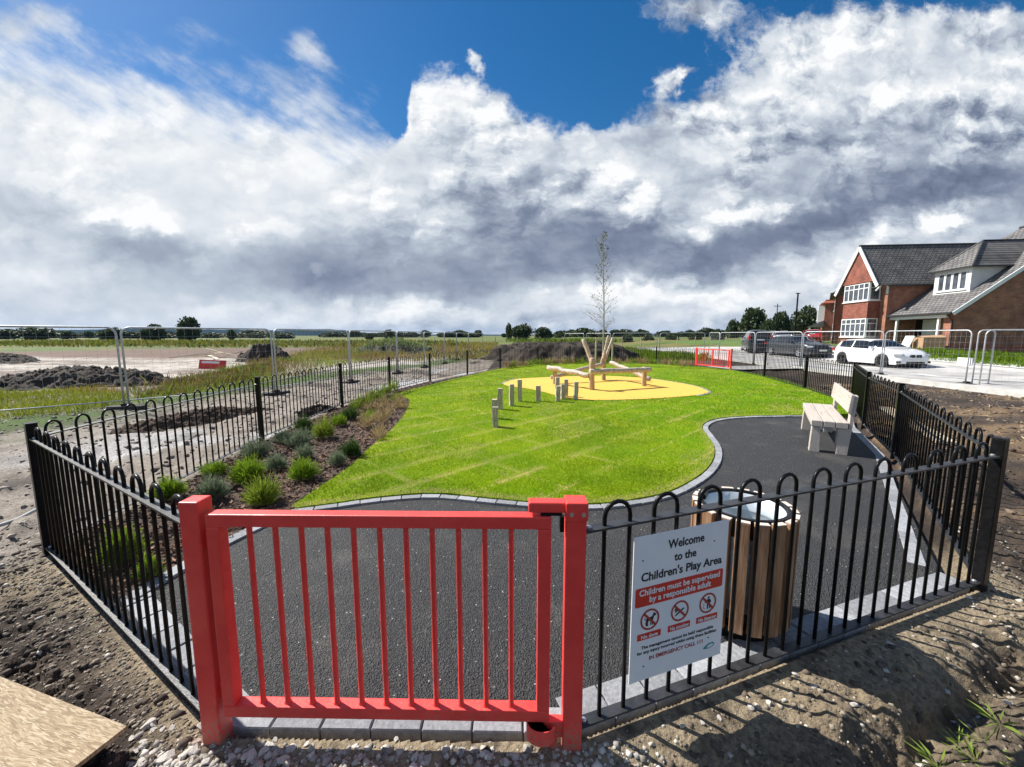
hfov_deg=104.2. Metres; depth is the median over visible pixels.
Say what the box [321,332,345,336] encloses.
field tree
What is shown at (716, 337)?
bush
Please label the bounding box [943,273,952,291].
window
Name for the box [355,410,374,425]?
dry grass clump
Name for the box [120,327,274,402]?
panel
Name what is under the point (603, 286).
birch tree
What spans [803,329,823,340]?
red car
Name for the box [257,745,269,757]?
stone
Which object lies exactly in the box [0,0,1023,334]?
sky
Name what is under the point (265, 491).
leafy shrub
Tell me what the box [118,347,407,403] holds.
weeds
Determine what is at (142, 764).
stone
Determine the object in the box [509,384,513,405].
timber post
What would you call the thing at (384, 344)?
weed mound
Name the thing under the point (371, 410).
dry grass clump
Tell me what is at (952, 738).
weed
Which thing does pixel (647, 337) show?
bush
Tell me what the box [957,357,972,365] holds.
white sign
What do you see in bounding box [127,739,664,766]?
gravel
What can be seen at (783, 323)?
field tree
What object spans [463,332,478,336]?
field tree
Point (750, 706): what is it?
stone
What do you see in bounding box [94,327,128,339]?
field tree
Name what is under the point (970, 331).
panel
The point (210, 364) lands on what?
site board
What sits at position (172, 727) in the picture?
stone
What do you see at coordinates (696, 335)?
bush
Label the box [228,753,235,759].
stone
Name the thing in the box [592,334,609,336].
field tree
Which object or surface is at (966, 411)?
soil
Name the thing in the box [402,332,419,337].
field tree
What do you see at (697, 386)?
kerb edging
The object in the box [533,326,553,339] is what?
field tree
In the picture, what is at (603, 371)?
play frame
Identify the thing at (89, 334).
bush
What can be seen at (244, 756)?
stone
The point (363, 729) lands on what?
kerb edging
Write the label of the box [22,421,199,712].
metal fence
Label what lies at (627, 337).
bush
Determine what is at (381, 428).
dry grass clump
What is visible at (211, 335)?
bush
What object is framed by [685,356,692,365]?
border plant
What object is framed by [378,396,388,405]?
dry grass clump
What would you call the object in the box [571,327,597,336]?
field tree
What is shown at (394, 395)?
dry grass clump
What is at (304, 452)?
lavender shrub
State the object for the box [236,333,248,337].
bush
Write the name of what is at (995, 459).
metal fence
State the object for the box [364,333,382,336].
field tree
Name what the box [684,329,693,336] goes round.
field tree
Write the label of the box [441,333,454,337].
field tree
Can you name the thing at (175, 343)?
rough grass
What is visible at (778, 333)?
white car
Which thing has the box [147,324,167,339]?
field tree
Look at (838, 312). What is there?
brick house
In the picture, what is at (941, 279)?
window
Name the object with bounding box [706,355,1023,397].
kerb
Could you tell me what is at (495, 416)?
timber post
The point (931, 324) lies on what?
window
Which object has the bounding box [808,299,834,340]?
brick house
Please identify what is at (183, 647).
kerb edging
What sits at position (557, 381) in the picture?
timber post
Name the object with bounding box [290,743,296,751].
stone
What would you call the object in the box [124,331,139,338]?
bush
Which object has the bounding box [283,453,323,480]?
leafy shrub
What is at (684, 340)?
panel
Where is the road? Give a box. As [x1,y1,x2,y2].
[642,348,1023,390]
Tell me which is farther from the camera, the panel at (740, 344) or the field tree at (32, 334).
the field tree at (32, 334)
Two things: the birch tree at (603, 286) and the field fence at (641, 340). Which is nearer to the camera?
the birch tree at (603, 286)
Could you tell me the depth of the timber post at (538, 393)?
9.78 m
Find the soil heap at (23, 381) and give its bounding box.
[0,365,169,390]
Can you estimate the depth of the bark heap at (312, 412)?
8.57 m
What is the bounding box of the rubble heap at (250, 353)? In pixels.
[235,343,294,362]
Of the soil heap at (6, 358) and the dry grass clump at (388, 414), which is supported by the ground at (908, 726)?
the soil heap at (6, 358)
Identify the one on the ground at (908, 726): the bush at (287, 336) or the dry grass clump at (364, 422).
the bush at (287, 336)
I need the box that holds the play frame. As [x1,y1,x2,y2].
[546,336,651,389]
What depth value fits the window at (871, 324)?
30.66 m
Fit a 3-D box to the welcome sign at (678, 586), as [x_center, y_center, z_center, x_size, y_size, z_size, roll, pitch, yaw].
[0.721,0.928,1.711,0.495,0.647,0.009,-2,7,-19]
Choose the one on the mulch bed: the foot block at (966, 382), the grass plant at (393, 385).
the grass plant at (393, 385)
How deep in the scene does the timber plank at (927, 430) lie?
6.70 m
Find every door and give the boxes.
[914,320,922,335]
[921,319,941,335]
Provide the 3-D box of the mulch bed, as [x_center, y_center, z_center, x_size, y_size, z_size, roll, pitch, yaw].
[-2.946,0.648,8.494,1.867,0.064,12.088,0,7,0]
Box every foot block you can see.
[106,403,144,409]
[262,389,290,395]
[343,379,358,383]
[957,381,977,384]
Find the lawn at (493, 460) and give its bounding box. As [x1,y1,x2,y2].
[293,362,856,507]
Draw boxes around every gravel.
[0,369,434,562]
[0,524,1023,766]
[0,552,234,766]
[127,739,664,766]
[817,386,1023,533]
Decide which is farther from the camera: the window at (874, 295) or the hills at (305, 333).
the hills at (305, 333)
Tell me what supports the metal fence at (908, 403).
on the ground at (908, 726)
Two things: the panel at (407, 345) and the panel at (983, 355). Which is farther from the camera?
the panel at (407, 345)
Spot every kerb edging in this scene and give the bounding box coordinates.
[120,592,248,695]
[125,527,265,599]
[232,707,560,742]
[292,415,802,509]
[555,572,969,738]
[659,379,710,395]
[847,419,925,565]
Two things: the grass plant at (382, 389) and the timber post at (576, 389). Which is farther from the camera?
the grass plant at (382, 389)
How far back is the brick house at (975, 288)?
27.79 m
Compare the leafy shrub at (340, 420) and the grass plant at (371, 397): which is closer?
the leafy shrub at (340, 420)
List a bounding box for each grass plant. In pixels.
[349,397,359,409]
[350,395,361,408]
[354,393,364,405]
[357,391,369,406]
[366,391,375,402]
[371,387,380,398]
[375,386,382,398]
[378,381,385,395]
[385,384,392,393]
[387,379,395,389]
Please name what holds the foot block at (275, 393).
on the ground at (908, 726)
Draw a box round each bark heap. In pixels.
[107,405,273,433]
[295,404,337,416]
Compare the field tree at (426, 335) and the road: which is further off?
the field tree at (426, 335)
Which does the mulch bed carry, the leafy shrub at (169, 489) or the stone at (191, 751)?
the leafy shrub at (169, 489)
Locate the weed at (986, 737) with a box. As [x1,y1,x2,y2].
[957,721,1014,761]
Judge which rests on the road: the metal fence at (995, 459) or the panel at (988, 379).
the panel at (988, 379)
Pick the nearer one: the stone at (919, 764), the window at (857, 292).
the stone at (919, 764)
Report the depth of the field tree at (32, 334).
166.32 m
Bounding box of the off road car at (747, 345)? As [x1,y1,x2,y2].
[741,330,773,351]
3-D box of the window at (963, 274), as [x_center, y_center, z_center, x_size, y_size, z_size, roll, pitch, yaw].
[29.622,-6.753,26.199,0.140,1.250,0.570,1,7,5]
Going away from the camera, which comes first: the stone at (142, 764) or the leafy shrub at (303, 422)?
the stone at (142, 764)
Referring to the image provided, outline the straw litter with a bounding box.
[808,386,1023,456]
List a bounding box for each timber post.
[491,399,497,417]
[492,407,498,426]
[497,388,502,409]
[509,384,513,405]
[517,379,521,401]
[536,385,540,401]
[555,377,559,395]
[556,386,560,401]
[560,384,565,398]
[564,379,567,396]
[573,381,578,399]
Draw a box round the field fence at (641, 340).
[495,337,742,347]
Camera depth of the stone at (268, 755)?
1.56 m
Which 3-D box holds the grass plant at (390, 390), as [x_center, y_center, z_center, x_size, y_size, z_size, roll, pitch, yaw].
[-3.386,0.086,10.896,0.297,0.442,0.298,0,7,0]
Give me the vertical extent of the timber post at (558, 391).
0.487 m
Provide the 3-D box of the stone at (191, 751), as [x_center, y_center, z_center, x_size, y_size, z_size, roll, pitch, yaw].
[-1.264,1.462,1.591,0.028,0.027,0.045,2,7,15]
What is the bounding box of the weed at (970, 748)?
[940,728,1015,766]
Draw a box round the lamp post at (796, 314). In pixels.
[794,293,799,335]
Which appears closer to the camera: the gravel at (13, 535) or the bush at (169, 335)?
the gravel at (13, 535)
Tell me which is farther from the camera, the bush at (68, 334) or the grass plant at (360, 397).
the bush at (68, 334)
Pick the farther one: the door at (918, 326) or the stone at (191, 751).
the door at (918, 326)
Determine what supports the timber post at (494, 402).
on the ground at (908, 726)
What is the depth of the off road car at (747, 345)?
31.91 m
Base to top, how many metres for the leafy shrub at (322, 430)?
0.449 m
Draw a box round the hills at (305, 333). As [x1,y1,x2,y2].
[57,329,345,335]
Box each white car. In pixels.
[771,331,793,336]
[832,339,930,366]
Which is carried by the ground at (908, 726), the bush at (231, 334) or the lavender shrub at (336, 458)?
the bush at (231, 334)
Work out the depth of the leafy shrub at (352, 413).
7.68 m
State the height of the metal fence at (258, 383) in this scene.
1.308 m
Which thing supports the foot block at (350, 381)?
on the ground at (908, 726)
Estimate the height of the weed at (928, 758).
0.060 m
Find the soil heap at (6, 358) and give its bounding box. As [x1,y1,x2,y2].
[0,352,40,363]
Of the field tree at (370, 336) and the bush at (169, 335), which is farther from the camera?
the bush at (169, 335)
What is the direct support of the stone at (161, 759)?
on the ground at (908, 726)
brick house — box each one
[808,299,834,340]
[829,291,843,343]
[834,226,1023,351]
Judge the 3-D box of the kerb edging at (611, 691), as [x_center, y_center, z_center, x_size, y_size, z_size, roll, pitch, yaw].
[1.618,1.422,2.228,2.953,0.092,0.170,-2,7,-19]
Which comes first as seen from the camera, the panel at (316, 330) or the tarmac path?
the tarmac path
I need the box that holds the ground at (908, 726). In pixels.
[0,336,1023,766]
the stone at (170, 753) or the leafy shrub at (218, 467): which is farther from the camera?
the leafy shrub at (218, 467)
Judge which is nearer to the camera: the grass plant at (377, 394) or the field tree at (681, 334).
the grass plant at (377, 394)
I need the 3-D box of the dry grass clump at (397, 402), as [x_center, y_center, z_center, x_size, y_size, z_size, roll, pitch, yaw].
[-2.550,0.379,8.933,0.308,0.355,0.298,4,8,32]
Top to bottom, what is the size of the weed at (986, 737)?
0.051 m
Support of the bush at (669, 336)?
on the ground at (908, 726)
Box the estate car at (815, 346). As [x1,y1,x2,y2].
[764,334,833,356]
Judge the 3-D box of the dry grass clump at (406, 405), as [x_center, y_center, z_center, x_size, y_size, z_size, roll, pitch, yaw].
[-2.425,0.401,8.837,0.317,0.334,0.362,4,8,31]
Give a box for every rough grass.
[0,338,469,347]
[289,341,497,361]
[622,346,710,360]
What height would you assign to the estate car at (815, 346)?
1.561 m
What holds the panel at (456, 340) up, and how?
on the foot block
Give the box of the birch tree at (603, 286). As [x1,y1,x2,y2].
[585,230,617,352]
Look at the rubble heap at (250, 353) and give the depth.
25.81 m
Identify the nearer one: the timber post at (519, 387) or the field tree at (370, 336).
the timber post at (519, 387)
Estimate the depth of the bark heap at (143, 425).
7.66 m
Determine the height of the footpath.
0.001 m
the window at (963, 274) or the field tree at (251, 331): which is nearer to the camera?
the window at (963, 274)
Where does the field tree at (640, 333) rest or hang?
on the ground at (908, 726)
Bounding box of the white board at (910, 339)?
[902,336,914,345]
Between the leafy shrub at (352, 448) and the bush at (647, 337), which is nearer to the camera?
the leafy shrub at (352, 448)
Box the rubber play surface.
[504,376,707,399]
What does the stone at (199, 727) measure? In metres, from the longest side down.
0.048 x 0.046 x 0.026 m
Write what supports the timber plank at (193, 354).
on the ground at (908, 726)
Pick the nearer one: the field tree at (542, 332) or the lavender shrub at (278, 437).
the lavender shrub at (278, 437)
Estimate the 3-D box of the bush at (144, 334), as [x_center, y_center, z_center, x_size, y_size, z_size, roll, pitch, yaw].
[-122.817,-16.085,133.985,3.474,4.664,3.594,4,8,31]
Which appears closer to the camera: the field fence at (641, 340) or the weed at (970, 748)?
the weed at (970, 748)
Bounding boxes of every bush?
[56,331,78,338]
[81,331,95,337]
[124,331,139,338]
[137,332,175,337]
[139,329,153,339]
[175,329,186,339]
[200,333,224,337]
[227,330,234,339]
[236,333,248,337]
[246,334,265,337]
[272,333,295,338]
[621,334,633,342]
[642,334,653,340]
[665,332,678,339]
[688,331,702,339]
[710,330,724,339]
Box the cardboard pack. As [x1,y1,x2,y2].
[912,335,946,348]
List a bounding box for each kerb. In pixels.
[638,347,1023,371]
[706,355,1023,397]
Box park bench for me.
[801,382,858,455]
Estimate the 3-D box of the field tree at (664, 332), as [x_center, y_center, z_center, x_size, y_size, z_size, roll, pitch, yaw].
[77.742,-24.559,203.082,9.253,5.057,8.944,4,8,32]
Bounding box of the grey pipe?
[0,499,59,526]
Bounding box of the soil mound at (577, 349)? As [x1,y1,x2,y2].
[472,337,662,361]
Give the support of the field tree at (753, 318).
on the ground at (908, 726)
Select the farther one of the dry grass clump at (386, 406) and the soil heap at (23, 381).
the soil heap at (23, 381)
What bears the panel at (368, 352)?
on the foot block
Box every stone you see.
[136,757,148,766]
[139,717,156,730]
[155,751,167,764]
[164,748,175,759]
[169,724,175,730]
[180,749,188,758]
[188,742,198,755]
[197,722,201,732]
[201,757,211,765]
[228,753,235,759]
[240,751,248,760]
[246,748,257,762]
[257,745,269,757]
[263,751,271,759]
[266,741,274,747]
[277,754,289,763]
[285,745,290,753]
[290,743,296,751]
[747,703,753,709]
[849,701,858,706]
[915,762,923,766]
[1003,700,1011,705]
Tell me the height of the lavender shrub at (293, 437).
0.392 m
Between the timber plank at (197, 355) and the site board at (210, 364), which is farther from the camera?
the timber plank at (197, 355)
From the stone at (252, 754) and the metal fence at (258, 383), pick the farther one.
the metal fence at (258, 383)
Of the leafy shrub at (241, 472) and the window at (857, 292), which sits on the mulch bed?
the leafy shrub at (241, 472)
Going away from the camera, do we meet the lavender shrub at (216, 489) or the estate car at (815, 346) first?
the lavender shrub at (216, 489)
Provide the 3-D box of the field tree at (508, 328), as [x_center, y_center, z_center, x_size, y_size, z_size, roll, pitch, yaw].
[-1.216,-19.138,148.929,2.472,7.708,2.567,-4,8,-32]
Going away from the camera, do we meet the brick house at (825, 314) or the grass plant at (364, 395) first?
the grass plant at (364, 395)
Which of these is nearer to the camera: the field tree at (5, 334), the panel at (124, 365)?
the panel at (124, 365)
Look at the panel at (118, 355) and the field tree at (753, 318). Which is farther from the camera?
the field tree at (753, 318)
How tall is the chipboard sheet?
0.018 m
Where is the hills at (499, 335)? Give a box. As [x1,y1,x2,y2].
[431,334,654,335]
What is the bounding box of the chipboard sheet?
[0,677,126,766]
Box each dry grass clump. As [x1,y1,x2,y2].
[354,414,371,426]
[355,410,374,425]
[358,410,372,419]
[360,399,371,410]
[366,405,377,416]
[368,424,387,439]
[371,406,385,418]
[372,397,381,407]
[372,420,388,433]
[373,408,387,422]
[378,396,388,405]
[379,407,392,417]
[384,400,396,411]
[389,392,398,400]
[391,397,402,407]
[394,389,405,401]
[399,398,410,407]
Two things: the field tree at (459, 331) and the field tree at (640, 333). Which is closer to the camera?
the field tree at (640, 333)
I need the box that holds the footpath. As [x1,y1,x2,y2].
[707,365,796,369]
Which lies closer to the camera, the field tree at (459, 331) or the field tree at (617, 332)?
the field tree at (617, 332)
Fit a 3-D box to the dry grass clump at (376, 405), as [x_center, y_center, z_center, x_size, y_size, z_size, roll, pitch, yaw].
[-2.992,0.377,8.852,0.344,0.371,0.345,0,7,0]
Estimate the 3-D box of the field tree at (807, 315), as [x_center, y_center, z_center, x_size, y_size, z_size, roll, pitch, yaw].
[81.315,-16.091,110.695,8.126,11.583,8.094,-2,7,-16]
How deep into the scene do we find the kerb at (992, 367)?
19.71 m
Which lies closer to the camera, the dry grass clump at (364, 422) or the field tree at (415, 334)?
the dry grass clump at (364, 422)
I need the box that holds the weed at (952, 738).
[938,726,967,746]
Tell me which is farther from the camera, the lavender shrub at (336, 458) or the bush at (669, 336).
the bush at (669, 336)
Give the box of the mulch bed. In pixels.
[72,381,431,606]
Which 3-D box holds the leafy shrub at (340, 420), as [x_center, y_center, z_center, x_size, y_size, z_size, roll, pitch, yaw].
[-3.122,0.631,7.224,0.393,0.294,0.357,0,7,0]
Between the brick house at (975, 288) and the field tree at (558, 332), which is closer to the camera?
the brick house at (975, 288)
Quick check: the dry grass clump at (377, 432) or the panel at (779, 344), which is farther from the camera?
the panel at (779, 344)
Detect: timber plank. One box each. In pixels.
[169,352,211,357]
[180,353,215,356]
[204,356,245,358]
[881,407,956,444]
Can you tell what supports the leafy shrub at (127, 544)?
on the mulch bed
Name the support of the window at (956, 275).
in the brick house at (975, 288)
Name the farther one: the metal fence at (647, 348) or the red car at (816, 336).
the red car at (816, 336)
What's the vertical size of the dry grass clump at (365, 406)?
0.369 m
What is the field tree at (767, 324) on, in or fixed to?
on the ground at (908, 726)
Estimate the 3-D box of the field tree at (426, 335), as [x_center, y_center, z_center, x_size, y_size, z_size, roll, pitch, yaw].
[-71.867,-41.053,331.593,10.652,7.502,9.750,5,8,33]
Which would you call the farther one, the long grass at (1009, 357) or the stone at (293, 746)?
the long grass at (1009, 357)
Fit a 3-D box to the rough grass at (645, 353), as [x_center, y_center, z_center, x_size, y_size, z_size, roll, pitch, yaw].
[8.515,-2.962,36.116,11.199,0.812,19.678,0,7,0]
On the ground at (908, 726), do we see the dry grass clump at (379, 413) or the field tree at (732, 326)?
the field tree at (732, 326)
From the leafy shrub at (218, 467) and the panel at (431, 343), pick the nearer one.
the leafy shrub at (218, 467)
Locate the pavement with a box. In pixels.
[833,350,1023,368]
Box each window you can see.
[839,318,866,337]
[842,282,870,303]
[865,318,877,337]
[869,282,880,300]
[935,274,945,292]
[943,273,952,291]
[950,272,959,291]
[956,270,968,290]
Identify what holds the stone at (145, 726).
on the ground at (908, 726)
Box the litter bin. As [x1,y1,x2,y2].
[690,486,800,641]
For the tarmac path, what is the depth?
2.67 m
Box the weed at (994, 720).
[965,699,1023,737]
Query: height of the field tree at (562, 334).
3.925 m
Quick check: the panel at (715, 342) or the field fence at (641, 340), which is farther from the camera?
the field fence at (641, 340)
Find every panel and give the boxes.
[0,325,124,410]
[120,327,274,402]
[273,329,349,386]
[349,330,397,378]
[396,331,424,368]
[424,332,444,363]
[444,332,456,359]
[468,333,482,354]
[659,332,704,356]
[708,332,719,357]
[719,332,754,362]
[754,331,802,365]
[801,331,884,372]
[881,330,972,380]
[971,329,995,383]
[978,329,1023,384]
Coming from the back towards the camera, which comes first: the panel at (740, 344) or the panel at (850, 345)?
the panel at (740, 344)
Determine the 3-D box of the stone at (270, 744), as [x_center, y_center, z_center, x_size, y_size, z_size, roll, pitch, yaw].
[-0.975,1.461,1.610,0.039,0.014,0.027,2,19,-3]
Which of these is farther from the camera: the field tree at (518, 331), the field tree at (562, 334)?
the field tree at (562, 334)
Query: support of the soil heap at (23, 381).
on the ground at (908, 726)
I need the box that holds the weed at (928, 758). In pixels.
[902,739,947,766]
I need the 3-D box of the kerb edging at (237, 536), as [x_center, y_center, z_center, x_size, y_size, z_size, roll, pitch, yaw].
[-2.243,1.302,3.119,0.190,0.093,1.315,2,7,16]
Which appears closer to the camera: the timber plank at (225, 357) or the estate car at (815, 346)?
the timber plank at (225, 357)
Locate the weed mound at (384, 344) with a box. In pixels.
[352,337,442,354]
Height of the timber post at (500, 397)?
0.570 m
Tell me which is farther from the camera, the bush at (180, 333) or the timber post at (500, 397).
the bush at (180, 333)
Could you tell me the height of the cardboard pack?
1.000 m
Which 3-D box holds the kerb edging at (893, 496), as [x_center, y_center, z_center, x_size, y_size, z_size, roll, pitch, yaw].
[4.833,1.050,5.319,0.262,0.093,6.224,5,8,36]
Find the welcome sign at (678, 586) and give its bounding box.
[628,519,728,683]
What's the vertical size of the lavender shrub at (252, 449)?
0.378 m
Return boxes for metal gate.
[178,495,588,751]
[695,347,732,369]
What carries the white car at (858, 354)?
on the road
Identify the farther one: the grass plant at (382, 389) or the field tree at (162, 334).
the field tree at (162, 334)
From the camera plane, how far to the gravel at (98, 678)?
2.00 m
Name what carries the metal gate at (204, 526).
on the ground at (908, 726)
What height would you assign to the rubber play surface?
0.042 m
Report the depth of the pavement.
18.96 m
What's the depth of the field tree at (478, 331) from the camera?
355.59 m
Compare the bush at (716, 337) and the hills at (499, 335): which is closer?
the bush at (716, 337)
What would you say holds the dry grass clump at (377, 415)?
on the mulch bed
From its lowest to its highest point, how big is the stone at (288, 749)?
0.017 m
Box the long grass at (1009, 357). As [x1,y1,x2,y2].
[913,347,1023,368]
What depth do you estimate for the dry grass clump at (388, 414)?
7.77 m
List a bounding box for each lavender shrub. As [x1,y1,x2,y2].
[191,468,231,501]
[235,431,276,457]
[260,450,289,470]
[269,426,291,442]
[277,425,316,447]
[290,442,316,459]
[326,447,350,465]
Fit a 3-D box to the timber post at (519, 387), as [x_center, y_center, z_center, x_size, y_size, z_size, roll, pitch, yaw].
[0.190,0.222,9.791,0.114,0.642,0.113,1,7,5]
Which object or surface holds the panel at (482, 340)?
on the ground at (908, 726)
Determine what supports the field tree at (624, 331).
on the ground at (908, 726)
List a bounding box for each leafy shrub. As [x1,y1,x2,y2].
[86,524,152,569]
[129,550,165,579]
[145,472,191,500]
[196,458,229,476]
[222,451,267,484]
[238,470,283,507]
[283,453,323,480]
[291,414,312,431]
[309,411,335,438]
[329,412,347,425]
[336,434,363,457]
[339,406,357,419]
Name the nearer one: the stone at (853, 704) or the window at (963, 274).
the stone at (853, 704)
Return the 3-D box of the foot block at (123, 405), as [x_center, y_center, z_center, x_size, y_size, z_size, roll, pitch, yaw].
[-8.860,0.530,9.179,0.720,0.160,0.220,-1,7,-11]
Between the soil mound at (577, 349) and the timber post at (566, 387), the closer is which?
the timber post at (566, 387)
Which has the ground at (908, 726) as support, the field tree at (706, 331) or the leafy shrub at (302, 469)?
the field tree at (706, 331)
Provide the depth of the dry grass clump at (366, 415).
7.54 m
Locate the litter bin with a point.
(747, 533)
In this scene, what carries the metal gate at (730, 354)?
on the ground at (908, 726)
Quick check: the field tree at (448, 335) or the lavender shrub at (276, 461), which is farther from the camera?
the field tree at (448, 335)
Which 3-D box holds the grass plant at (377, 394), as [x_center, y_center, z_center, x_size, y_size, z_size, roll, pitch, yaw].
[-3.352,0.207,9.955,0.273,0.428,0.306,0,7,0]
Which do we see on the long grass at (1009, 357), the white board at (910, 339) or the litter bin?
the white board at (910, 339)
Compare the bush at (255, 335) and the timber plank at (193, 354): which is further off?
the bush at (255, 335)
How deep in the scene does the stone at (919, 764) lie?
1.65 m
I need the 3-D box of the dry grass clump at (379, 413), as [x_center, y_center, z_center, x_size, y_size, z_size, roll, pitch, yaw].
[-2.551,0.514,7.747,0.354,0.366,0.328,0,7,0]
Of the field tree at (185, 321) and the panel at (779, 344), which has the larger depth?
the field tree at (185, 321)
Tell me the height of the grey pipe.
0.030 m
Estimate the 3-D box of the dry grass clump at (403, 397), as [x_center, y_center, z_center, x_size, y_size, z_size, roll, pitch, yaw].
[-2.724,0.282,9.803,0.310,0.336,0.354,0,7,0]
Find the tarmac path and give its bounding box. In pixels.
[151,417,936,722]
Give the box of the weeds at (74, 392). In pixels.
[0,383,129,419]
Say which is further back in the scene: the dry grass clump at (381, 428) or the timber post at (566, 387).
the timber post at (566, 387)
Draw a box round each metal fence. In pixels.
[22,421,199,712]
[42,348,500,535]
[501,346,694,366]
[582,436,1010,728]
[731,350,993,573]
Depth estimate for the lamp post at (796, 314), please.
51.24 m
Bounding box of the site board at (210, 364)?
[198,360,225,369]
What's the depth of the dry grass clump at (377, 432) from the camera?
6.19 m
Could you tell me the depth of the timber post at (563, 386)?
10.10 m
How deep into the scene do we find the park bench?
5.66 m
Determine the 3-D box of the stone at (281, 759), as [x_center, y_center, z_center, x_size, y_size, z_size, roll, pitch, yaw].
[-0.888,1.461,1.550,0.048,0.020,0.039,3,-10,-37]
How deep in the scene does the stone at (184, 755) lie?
1.57 m
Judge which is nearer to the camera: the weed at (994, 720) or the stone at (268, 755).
the stone at (268, 755)
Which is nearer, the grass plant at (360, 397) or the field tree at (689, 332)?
the grass plant at (360, 397)
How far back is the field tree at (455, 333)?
354.11 m
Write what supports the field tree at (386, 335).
on the ground at (908, 726)
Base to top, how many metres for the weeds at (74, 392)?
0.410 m
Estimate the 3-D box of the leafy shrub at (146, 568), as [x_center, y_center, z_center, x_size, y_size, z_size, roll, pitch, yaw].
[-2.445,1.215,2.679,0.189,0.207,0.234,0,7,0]
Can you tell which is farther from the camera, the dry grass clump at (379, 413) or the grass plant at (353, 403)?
the grass plant at (353, 403)
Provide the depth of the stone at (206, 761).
1.54 m
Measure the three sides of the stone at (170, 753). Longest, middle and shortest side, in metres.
0.049 x 0.046 x 0.024 m
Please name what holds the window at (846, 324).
in the brick house at (975, 288)
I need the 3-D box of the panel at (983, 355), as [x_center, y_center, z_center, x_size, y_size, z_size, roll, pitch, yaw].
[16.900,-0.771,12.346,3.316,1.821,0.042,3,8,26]
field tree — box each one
[0,329,21,338]
[12,328,62,339]
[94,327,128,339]
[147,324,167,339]
[175,316,201,340]
[240,330,268,333]
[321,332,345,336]
[347,330,354,336]
[364,333,374,339]
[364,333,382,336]
[383,329,393,337]
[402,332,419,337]
[420,330,432,337]
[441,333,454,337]
[453,330,464,336]
[453,331,469,336]
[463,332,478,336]
[474,330,481,336]
[505,322,511,339]
[508,323,533,339]
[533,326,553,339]
[553,330,571,337]
[555,332,570,337]
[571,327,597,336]
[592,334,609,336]
[609,329,621,336]
[619,329,633,336]
[632,331,651,336]
[656,330,670,336]
[677,331,688,336]
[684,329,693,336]
[695,327,713,336]
[725,317,740,337]
[737,307,766,335]
[759,317,777,331]
[772,310,792,333]
[790,305,816,335]
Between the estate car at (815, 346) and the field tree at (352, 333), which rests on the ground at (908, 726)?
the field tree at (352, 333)
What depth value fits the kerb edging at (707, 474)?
4.00 m
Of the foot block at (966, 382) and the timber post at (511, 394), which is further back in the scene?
the foot block at (966, 382)
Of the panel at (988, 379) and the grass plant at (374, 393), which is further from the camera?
the panel at (988, 379)
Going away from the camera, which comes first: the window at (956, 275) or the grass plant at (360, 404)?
the grass plant at (360, 404)

